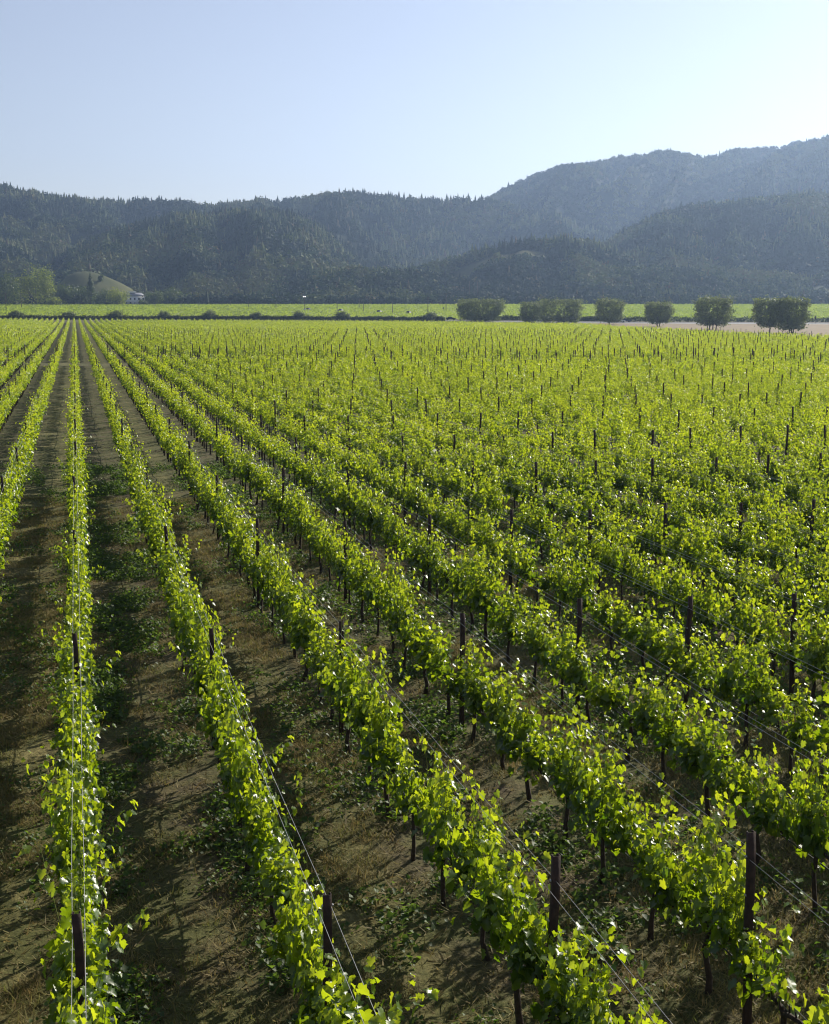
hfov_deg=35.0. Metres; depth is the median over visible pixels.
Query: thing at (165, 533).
trellis post
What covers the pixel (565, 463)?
grapevine
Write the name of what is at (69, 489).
grapevine
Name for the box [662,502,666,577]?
trellis post
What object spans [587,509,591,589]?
trellis post
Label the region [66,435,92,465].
grapevine
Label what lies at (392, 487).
grapevine
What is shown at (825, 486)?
grapevine
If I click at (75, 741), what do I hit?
grapevine
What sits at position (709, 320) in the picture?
olive tree
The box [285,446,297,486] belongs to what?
grapevine
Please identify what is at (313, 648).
grapevine
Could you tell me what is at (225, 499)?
grapevine
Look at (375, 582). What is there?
grapevine
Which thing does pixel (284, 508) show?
grapevine
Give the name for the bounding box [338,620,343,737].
trellis post
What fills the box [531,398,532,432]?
trellis post
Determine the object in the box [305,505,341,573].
grapevine
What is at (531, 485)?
grapevine
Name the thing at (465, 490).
grapevine
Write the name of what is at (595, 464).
trellis post
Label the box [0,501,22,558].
grapevine
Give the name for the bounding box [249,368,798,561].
trellis wire
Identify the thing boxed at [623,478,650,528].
grapevine
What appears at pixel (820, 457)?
trellis post
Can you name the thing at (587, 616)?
trellis wire
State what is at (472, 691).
grapevine
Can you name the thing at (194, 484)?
grapevine
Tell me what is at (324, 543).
grapevine
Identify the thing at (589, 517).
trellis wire
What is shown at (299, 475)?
grapevine
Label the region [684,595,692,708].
trellis post
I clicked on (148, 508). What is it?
grapevine
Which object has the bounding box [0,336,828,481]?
distant vine trunks
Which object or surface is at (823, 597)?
grapevine
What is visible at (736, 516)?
grapevine
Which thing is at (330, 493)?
grapevine
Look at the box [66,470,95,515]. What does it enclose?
grapevine
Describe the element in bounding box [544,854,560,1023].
trellis post
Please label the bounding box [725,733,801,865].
grapevine
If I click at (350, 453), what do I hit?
grapevine
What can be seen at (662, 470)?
grapevine
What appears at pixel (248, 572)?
grapevine
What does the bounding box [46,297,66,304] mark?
broadleaf tree
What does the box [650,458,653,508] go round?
trellis post
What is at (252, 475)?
grapevine
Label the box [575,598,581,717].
trellis post
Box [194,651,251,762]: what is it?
grapevine
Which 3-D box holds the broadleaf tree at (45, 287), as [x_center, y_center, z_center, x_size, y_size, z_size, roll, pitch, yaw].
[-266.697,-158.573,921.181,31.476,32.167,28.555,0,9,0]
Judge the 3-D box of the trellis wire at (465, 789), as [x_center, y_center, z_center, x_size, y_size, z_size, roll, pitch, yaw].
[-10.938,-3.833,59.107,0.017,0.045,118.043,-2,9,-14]
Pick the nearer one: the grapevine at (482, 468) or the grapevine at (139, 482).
the grapevine at (139, 482)
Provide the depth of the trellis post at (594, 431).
55.54 m
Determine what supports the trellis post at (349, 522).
on the ground at (52, 447)
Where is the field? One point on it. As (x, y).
(382, 311)
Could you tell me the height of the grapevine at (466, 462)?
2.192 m
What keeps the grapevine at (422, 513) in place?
on the ground at (52, 447)
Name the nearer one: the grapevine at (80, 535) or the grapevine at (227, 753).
the grapevine at (227, 753)
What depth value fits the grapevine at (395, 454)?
53.78 m
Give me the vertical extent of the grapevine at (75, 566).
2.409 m
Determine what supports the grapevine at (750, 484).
on the ground at (52, 447)
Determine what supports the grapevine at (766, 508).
on the ground at (52, 447)
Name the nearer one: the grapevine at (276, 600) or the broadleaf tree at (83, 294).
the grapevine at (276, 600)
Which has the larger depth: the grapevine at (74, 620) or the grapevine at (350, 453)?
the grapevine at (350, 453)
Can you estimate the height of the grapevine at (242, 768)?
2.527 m
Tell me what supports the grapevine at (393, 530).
on the ground at (52, 447)
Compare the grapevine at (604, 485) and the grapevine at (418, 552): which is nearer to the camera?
the grapevine at (418, 552)
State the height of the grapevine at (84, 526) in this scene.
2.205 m
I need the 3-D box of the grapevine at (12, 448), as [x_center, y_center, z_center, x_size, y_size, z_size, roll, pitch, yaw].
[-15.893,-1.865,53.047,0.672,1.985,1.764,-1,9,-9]
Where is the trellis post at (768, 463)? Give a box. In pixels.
[765,455,769,488]
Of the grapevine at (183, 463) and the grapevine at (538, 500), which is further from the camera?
the grapevine at (183, 463)
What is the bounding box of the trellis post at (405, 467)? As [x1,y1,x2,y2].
[403,462,406,523]
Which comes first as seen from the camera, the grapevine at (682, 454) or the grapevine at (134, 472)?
the grapevine at (134, 472)
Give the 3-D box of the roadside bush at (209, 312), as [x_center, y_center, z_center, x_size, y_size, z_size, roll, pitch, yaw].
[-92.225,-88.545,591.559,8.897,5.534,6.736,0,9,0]
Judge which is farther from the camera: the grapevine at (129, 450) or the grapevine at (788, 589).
the grapevine at (129, 450)
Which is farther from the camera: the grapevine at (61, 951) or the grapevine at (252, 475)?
the grapevine at (252, 475)
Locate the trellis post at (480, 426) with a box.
[479,413,481,447]
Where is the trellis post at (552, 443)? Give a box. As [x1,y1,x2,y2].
[551,432,553,457]
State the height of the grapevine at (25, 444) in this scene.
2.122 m
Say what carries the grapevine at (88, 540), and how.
on the ground at (52, 447)
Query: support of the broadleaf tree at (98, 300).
on the ground at (52, 447)
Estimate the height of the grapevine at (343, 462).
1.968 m
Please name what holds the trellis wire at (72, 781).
attached to the trellis post at (73, 480)
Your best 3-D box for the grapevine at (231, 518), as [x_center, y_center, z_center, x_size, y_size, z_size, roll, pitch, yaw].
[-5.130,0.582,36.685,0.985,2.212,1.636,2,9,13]
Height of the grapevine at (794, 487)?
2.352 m
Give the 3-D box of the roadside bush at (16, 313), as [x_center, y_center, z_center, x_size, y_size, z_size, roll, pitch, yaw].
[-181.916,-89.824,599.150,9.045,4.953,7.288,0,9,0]
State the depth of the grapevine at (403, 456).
52.52 m
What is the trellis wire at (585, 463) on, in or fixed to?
attached to the trellis post
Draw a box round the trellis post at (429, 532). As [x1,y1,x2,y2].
[427,514,430,596]
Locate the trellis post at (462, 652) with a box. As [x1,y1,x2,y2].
[459,613,465,726]
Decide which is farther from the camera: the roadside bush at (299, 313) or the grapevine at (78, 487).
the roadside bush at (299, 313)
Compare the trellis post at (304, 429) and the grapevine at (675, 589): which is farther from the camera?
the trellis post at (304, 429)
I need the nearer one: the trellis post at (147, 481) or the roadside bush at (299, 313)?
the trellis post at (147, 481)
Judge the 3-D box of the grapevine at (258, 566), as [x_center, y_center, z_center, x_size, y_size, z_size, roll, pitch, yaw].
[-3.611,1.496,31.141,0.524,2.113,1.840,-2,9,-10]
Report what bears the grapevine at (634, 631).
on the ground at (52, 447)
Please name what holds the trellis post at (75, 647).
on the ground at (52, 447)
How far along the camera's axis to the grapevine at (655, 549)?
35.06 m
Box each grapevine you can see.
[0,463,24,517]
[0,466,22,507]
[0,475,22,508]
[0,479,19,522]
[0,490,14,545]
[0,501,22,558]
[0,507,10,549]
[0,509,6,568]
[0,547,13,572]
[7,444,27,476]
[9,442,26,464]
[9,451,33,486]
[9,459,29,502]
[11,435,32,482]
[12,465,21,511]
[15,442,35,491]
[18,844,149,1023]
[21,750,137,905]
[34,813,121,994]
[38,621,120,713]
[40,682,115,819]
[40,756,113,866]
[47,663,104,755]
[49,511,89,573]
[49,577,107,640]
[50,696,99,779]
[54,569,93,632]
[55,977,119,1023]
[56,528,88,579]
[57,448,87,481]
[57,530,91,602]
[59,607,91,671]
[61,456,88,492]
[62,609,101,680]
[65,459,88,493]
[65,472,88,512]
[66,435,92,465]
[66,444,85,470]
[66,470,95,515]
[66,483,95,533]
[67,489,87,528]
[67,539,103,605]
[68,493,89,540]
[69,435,85,463]
[69,454,85,488]
[69,514,89,550]
[69,520,86,556]
[118,447,150,472]
[120,433,131,472]
[121,451,146,507]
[122,440,150,470]
[122,470,158,542]
[123,441,148,483]
[125,485,174,557]
[126,454,144,480]
[126,466,143,508]
[127,499,182,574]
[130,481,160,546]
[134,463,161,500]
[134,478,151,521]
[136,534,201,589]
[146,509,176,572]
[146,510,160,569]
[148,531,189,588]
[157,564,195,646]
[159,558,185,634]
[168,583,198,670]
[168,624,235,700]
[170,573,213,686]
[173,430,195,485]
[174,433,197,489]
[180,454,200,501]
[181,450,204,496]
[186,450,207,505]
[188,463,215,518]
[189,458,207,513]
[189,469,222,525]
[190,597,229,670]
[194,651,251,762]
[197,699,293,829]
[200,652,245,788]
[206,471,223,533]
[208,479,231,540]
[212,474,243,545]
[213,495,251,563]
[216,483,251,556]
[216,502,262,588]
[216,695,282,871]
[222,506,248,575]
[229,440,258,499]
[230,448,248,493]
[231,447,243,487]
[238,538,267,600]
[242,767,302,925]
[243,452,272,504]
[250,528,272,613]
[252,460,267,507]
[255,467,289,530]
[255,529,280,626]
[257,836,324,963]
[261,463,279,514]
[264,541,291,643]
[269,548,317,658]
[271,849,335,1019]
[276,479,314,543]
[279,475,292,534]
[283,442,294,483]
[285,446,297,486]
[285,486,313,553]
[286,449,320,495]
[287,578,330,680]
[291,439,303,489]
[295,944,438,1023]
[298,628,351,724]
[300,498,318,562]
[303,451,319,501]
[303,610,337,702]
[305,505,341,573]
[309,609,375,752]
[312,456,327,507]
[316,463,354,520]
[317,516,339,583]
[319,453,335,514]
[324,463,364,520]
[324,643,403,784]
[326,525,347,595]
[334,443,360,484]
[336,525,369,604]
[341,442,359,480]
[341,465,367,535]
[344,651,421,818]
[346,475,378,549]
[346,543,378,621]
[350,445,367,495]
[352,482,378,540]
[360,446,374,499]
[362,548,403,637]
[365,445,388,505]
[366,548,414,652]
[372,481,401,558]
[376,464,395,504]
[376,738,436,860]
[380,568,428,671]
[381,492,410,569]
[385,435,411,474]
[387,458,408,517]
[391,592,459,696]
[395,463,421,524]
[396,443,415,479]
[396,515,418,580]
[397,463,427,529]
[400,519,447,590]
[402,442,423,484]
[411,735,488,906]
[413,439,436,496]
[416,481,440,529]
[421,454,442,503]
[422,527,447,602]
[425,613,463,716]
[426,484,453,547]
[430,450,455,503]
[437,535,465,617]
[440,441,469,474]
[442,450,468,512]
[443,542,519,646]
[443,810,570,1023]
[444,495,469,555]
[450,528,497,629]
[451,500,479,556]
[451,765,535,960]
[455,469,487,522]
[455,637,503,741]
[460,441,475,485]
[465,441,499,490]
[466,451,489,489]
[467,462,502,514]
[468,494,504,575]
[470,658,535,769]
[481,465,509,530]
[485,521,527,577]
[489,581,528,662]
[490,464,509,505]
[490,671,563,801]
[497,434,517,472]
[497,524,533,593]
[502,448,529,512]
[509,463,543,518]
[510,438,527,481]
[511,582,556,687]
[511,918,648,1023]
[513,493,539,551]
[514,529,556,609]
[520,450,540,482]
[521,484,559,561]
[530,477,560,515]
[532,683,602,842]
[533,449,552,500]
[537,605,591,707]
[543,438,564,470]
[543,452,568,499]
[544,474,571,533]
[544,529,573,627]
[545,507,572,565]
[558,446,583,501]
[559,482,585,531]
[559,506,599,566]
[559,544,601,618]
[559,636,611,723]
[560,443,577,472]
[567,717,645,883]
[569,452,600,504]
[572,478,610,540]
[581,517,631,594]
[584,446,604,481]
[588,467,619,511]
[590,967,666,1023]
[592,571,633,659]
[597,497,625,547]
[598,515,639,601]
[599,451,627,494]
[601,641,662,760]
[604,479,635,523]
[607,431,628,474]
[613,772,690,940]
[614,451,636,499]
[614,506,657,560]
[621,543,663,620]
[621,595,673,676]
[622,441,645,488]
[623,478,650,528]
[631,460,656,512]
[633,657,691,782]
[635,438,669,481]
[640,503,668,573]
[642,457,678,508]
[643,487,671,536]
[644,780,767,997]
[645,607,699,692]
[652,554,698,636]
[654,449,680,485]
[656,436,678,468]
[657,502,704,580]
[662,476,694,534]
[666,447,693,493]
[666,477,694,517]
[668,679,747,816]
[672,431,699,477]
[675,624,738,717]
[680,511,726,598]
[680,566,719,646]
[687,448,710,502]
[688,450,712,486]
[688,482,714,519]
[688,507,717,556]
[704,437,735,487]
[705,430,726,467]
[705,549,758,608]
[706,476,738,530]
[706,503,745,565]
[707,467,730,508]
[707,580,774,655]
[716,607,782,747]
[719,441,744,468]
[720,450,750,501]
[725,470,751,515]
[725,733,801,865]
[728,539,778,615]
[728,878,828,1023]
[729,497,761,541]
[731,508,774,573]
[734,444,759,477]
[737,451,765,500]
[744,590,802,689]
[747,473,781,518]
[748,481,786,540]
[755,666,828,775]
[757,440,782,486]
[757,728,828,912]
[761,461,790,506]
[762,508,804,589]
[770,453,807,483]
[773,548,819,627]
[775,500,817,570]
[780,457,813,515]
[781,593,828,711]
[782,480,825,533]
[783,530,828,601]
[784,455,812,474]
[788,454,823,506]
[801,437,828,479]
[801,460,828,528]
[806,497,828,560]
[810,561,828,630]
[813,459,828,494]
[815,438,828,482]
[817,492,828,534]
[823,462,828,483]
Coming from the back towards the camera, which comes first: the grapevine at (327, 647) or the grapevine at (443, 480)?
the grapevine at (443, 480)
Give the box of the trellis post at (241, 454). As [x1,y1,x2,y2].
[241,436,243,489]
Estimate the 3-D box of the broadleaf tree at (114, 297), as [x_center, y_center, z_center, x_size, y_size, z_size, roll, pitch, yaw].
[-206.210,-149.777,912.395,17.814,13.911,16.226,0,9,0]
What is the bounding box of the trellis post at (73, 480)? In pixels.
[72,476,75,501]
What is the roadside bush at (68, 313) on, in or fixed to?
on the ground at (52, 447)
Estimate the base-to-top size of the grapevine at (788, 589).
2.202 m
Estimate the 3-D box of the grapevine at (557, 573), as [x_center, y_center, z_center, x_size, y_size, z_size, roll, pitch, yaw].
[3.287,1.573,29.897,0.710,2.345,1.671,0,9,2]
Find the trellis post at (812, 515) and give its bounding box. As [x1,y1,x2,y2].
[809,499,815,564]
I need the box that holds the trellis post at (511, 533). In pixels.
[508,509,512,591]
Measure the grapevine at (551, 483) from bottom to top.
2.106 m
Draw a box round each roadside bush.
[6,310,25,316]
[61,311,75,318]
[106,310,121,318]
[156,310,170,316]
[200,309,215,317]
[249,311,261,319]
[291,310,304,317]
[334,310,350,319]
[423,311,437,316]
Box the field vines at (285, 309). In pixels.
[0,303,828,319]
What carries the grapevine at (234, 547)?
on the ground at (52, 447)
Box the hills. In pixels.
[0,142,828,294]
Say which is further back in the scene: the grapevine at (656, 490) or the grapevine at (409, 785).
the grapevine at (656, 490)
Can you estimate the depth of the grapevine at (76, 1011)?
10.94 m
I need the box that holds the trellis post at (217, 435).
[215,417,218,462]
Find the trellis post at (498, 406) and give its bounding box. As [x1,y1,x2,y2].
[498,396,499,434]
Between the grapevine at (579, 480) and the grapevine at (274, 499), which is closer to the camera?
the grapevine at (274, 499)
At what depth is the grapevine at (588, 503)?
39.14 m
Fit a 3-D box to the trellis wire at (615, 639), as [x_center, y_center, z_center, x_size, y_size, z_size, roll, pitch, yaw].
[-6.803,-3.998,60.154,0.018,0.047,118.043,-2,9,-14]
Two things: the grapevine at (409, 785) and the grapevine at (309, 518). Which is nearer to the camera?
the grapevine at (409, 785)
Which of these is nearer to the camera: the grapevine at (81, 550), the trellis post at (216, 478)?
the grapevine at (81, 550)
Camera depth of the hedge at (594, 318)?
561.68 m
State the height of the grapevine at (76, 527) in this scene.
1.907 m
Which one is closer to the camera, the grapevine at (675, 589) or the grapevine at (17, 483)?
the grapevine at (675, 589)
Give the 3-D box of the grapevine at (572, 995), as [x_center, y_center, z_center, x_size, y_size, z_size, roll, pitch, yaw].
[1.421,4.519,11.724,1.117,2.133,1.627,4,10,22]
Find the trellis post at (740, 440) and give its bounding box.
[739,426,741,455]
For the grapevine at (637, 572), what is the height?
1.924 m
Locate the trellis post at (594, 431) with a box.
[593,430,595,456]
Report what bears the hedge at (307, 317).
on the ground at (52, 447)
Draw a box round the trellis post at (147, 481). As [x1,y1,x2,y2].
[145,472,148,496]
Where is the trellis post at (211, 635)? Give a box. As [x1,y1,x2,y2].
[209,628,215,748]
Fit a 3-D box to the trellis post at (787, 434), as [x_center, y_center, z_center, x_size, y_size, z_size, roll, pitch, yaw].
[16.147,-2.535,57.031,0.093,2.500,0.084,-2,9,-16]
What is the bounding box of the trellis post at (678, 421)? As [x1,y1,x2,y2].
[677,410,679,444]
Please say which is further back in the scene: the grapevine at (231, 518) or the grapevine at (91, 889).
the grapevine at (231, 518)
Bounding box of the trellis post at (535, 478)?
[534,462,536,515]
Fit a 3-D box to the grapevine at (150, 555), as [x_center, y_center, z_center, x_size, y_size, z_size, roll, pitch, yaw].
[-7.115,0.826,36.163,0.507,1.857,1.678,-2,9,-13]
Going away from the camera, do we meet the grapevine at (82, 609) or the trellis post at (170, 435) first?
the grapevine at (82, 609)
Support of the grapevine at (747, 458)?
on the ground at (52, 447)
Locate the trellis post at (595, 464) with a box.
[593,460,596,508]
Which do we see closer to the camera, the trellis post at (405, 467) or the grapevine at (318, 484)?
the trellis post at (405, 467)
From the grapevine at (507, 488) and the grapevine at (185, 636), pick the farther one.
the grapevine at (507, 488)
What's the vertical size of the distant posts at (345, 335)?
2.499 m
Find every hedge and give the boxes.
[0,314,444,320]
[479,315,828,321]
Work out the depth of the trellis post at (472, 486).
43.76 m
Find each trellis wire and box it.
[71,411,73,1013]
[75,388,85,1008]
[108,392,363,1023]
[119,413,379,1023]
[144,391,670,1021]
[150,368,826,911]
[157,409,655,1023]
[167,383,828,925]
[175,368,827,762]
[179,371,827,769]
[201,369,774,651]
[215,375,827,673]
[236,373,823,613]
[240,374,825,610]
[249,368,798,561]
[262,372,823,567]
[271,367,827,538]
[292,366,825,511]
[292,373,822,535]
[306,369,825,509]
[322,367,825,490]
[365,378,825,491]
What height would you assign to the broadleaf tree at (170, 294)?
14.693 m
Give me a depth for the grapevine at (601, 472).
49.66 m
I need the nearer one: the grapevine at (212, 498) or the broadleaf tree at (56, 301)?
the grapevine at (212, 498)
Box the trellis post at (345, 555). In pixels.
[343,521,346,600]
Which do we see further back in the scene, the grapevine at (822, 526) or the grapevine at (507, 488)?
the grapevine at (507, 488)
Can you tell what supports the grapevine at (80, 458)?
on the ground at (52, 447)
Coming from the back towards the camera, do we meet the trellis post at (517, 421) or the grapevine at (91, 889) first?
the trellis post at (517, 421)
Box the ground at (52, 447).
[0,305,828,1023]
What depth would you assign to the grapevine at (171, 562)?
30.58 m
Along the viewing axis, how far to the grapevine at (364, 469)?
49.28 m
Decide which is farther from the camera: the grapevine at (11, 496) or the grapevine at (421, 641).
the grapevine at (11, 496)
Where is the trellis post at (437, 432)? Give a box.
[436,413,437,451]
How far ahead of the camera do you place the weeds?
23.30 m
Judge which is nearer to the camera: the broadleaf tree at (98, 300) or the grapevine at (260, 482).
the grapevine at (260, 482)
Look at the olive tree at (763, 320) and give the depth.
366.30 m
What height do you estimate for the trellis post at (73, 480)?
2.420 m
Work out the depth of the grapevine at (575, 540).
34.43 m
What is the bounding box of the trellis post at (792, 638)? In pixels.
[788,593,796,700]
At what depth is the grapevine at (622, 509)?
42.60 m
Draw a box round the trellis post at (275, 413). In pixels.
[274,400,275,433]
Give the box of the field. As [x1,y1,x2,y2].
[4,307,828,320]
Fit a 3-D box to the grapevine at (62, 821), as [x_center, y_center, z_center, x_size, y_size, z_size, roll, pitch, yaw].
[-3.868,3.866,14.914,0.942,2.450,1.587,-7,11,-39]
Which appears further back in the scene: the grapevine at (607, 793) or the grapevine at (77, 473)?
the grapevine at (77, 473)
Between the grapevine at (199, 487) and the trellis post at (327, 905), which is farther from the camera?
the grapevine at (199, 487)
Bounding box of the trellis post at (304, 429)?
[303,415,305,455]
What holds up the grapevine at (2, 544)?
on the ground at (52, 447)
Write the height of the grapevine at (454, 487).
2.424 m
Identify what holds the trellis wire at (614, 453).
attached to the trellis post at (812, 515)
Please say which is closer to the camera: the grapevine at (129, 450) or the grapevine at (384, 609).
the grapevine at (384, 609)
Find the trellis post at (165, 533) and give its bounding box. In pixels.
[164,526,168,563]
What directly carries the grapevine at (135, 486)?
on the ground at (52, 447)
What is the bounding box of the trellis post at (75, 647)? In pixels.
[72,632,80,693]
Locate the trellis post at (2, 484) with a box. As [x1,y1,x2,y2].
[0,476,6,543]
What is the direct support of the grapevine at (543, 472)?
on the ground at (52, 447)
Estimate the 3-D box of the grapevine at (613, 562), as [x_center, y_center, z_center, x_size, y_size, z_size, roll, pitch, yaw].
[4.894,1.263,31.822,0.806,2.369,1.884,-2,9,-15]
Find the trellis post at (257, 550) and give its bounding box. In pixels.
[255,519,259,607]
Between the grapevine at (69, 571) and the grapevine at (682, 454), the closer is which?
the grapevine at (69, 571)
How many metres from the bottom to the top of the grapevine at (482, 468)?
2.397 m
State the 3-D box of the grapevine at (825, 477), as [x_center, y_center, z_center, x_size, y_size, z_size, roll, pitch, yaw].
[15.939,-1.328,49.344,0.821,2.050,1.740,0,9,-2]
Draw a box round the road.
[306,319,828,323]
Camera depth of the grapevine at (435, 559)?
32.23 m
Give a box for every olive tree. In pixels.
[454,296,506,320]
[517,300,542,322]
[535,296,587,322]
[594,295,627,324]
[642,300,676,326]
[692,294,737,329]
[749,294,785,330]
[777,293,812,332]
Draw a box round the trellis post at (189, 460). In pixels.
[188,441,190,494]
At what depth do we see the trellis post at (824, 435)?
57.76 m
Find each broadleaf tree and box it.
[0,270,28,303]
[13,263,57,303]
[45,282,81,304]
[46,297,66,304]
[71,285,93,303]
[92,288,116,303]
[105,286,131,304]
[137,299,147,304]
[142,291,164,303]
[156,287,183,303]
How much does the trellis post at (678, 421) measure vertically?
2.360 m
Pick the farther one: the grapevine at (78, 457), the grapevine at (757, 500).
the grapevine at (78, 457)
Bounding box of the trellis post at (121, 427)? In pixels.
[121,418,122,439]
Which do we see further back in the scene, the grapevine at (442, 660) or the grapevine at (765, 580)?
the grapevine at (765, 580)
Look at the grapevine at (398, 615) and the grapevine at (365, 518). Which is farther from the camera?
the grapevine at (365, 518)
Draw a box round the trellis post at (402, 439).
[401,436,403,478]
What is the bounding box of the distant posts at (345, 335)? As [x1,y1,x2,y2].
[1,327,828,371]
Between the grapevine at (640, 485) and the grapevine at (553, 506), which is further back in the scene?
the grapevine at (640, 485)
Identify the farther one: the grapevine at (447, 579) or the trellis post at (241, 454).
the trellis post at (241, 454)
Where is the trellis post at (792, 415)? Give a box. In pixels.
[791,406,793,433]
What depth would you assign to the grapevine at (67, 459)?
50.98 m
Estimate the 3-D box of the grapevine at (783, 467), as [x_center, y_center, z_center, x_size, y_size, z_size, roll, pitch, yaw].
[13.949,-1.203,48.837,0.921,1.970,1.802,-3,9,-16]
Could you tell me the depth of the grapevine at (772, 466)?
49.78 m
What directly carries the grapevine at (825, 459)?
on the ground at (52, 447)
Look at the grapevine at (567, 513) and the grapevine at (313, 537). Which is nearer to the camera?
the grapevine at (313, 537)
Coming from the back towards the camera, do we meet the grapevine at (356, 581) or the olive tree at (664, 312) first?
the olive tree at (664, 312)
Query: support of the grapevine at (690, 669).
on the ground at (52, 447)
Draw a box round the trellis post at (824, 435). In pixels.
[824,425,825,447]
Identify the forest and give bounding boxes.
[0,133,828,304]
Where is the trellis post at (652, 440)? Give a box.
[650,430,653,457]
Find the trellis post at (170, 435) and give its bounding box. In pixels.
[168,419,171,462]
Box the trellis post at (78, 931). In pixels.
[71,911,87,1016]
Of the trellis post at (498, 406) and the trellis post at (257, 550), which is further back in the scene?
the trellis post at (498, 406)
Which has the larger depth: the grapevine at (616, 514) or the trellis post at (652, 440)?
the trellis post at (652, 440)
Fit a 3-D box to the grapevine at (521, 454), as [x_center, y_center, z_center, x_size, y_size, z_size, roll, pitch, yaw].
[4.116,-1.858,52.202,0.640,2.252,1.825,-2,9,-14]
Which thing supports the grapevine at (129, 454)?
on the ground at (52, 447)
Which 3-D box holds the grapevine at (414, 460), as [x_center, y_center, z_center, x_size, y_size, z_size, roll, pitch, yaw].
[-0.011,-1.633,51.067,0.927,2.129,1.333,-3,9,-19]
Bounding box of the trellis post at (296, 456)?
[295,437,297,488]
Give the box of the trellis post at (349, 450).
[348,438,350,478]
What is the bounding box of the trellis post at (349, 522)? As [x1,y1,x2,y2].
[346,470,350,531]
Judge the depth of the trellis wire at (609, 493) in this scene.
36.41 m
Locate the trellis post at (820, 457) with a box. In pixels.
[818,453,821,492]
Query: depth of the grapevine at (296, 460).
51.73 m
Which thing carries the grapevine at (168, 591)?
on the ground at (52, 447)
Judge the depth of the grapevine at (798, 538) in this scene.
36.05 m
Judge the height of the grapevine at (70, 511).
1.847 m
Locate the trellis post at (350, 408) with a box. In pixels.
[350,398,351,432]
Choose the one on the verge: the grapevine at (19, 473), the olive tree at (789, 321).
the olive tree at (789, 321)
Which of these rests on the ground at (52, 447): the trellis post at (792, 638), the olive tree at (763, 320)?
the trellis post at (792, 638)
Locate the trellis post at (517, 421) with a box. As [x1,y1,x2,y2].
[517,411,518,442]
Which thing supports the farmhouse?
on the ground at (52, 447)
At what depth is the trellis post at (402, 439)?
52.92 m
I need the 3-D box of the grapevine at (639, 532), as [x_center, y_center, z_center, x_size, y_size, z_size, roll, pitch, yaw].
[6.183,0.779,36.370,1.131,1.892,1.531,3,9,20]
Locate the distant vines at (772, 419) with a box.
[0,317,828,1023]
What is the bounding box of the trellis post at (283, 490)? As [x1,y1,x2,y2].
[282,467,284,534]
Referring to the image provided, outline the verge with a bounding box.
[519,323,828,336]
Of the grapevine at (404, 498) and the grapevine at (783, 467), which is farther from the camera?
the grapevine at (783, 467)
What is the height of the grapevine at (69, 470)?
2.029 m
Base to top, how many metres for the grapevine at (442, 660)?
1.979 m
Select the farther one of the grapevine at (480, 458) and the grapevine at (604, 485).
the grapevine at (480, 458)
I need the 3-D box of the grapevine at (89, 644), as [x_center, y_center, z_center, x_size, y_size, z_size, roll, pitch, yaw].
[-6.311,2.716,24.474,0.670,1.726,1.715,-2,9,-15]
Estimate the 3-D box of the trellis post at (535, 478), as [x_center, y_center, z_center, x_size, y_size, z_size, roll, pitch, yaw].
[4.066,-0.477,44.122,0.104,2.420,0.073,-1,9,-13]
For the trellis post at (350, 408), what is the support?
on the ground at (52, 447)
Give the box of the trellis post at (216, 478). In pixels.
[215,475,217,536]
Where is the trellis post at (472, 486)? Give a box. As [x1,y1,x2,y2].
[471,460,473,521]
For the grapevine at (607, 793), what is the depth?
16.38 m
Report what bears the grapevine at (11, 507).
on the ground at (52, 447)
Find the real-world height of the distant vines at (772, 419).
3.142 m
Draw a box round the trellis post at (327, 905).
[322,892,333,1022]
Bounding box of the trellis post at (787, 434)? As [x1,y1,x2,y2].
[785,425,788,466]
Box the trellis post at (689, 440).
[688,428,690,476]
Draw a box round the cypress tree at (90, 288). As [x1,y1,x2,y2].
[84,272,96,303]
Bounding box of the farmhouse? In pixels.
[124,291,144,304]
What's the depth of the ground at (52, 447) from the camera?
19.03 m
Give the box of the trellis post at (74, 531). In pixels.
[72,530,76,549]
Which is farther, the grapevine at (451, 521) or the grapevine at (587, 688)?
the grapevine at (451, 521)
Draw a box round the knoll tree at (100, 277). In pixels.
[98,273,103,281]
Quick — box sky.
[0,0,828,204]
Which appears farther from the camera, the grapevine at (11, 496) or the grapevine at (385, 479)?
the grapevine at (385, 479)
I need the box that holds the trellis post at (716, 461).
[713,457,717,484]
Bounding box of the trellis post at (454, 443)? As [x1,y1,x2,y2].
[453,434,455,473]
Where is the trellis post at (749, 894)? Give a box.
[742,830,755,1023]
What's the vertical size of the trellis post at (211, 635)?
2.360 m
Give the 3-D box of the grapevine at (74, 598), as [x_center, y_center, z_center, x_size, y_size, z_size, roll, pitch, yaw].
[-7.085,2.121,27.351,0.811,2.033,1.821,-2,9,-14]
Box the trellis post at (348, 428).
[347,415,348,451]
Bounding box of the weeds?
[0,459,828,1023]
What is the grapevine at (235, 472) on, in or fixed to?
on the ground at (52, 447)
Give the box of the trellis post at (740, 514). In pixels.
[736,503,742,573]
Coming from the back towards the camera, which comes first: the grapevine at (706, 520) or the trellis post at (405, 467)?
the trellis post at (405, 467)
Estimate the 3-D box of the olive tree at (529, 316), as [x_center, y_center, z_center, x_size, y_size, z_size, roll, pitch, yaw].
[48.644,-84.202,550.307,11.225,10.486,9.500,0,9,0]
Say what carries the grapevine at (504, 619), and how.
on the ground at (52, 447)
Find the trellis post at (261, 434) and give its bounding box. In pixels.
[260,415,262,460]

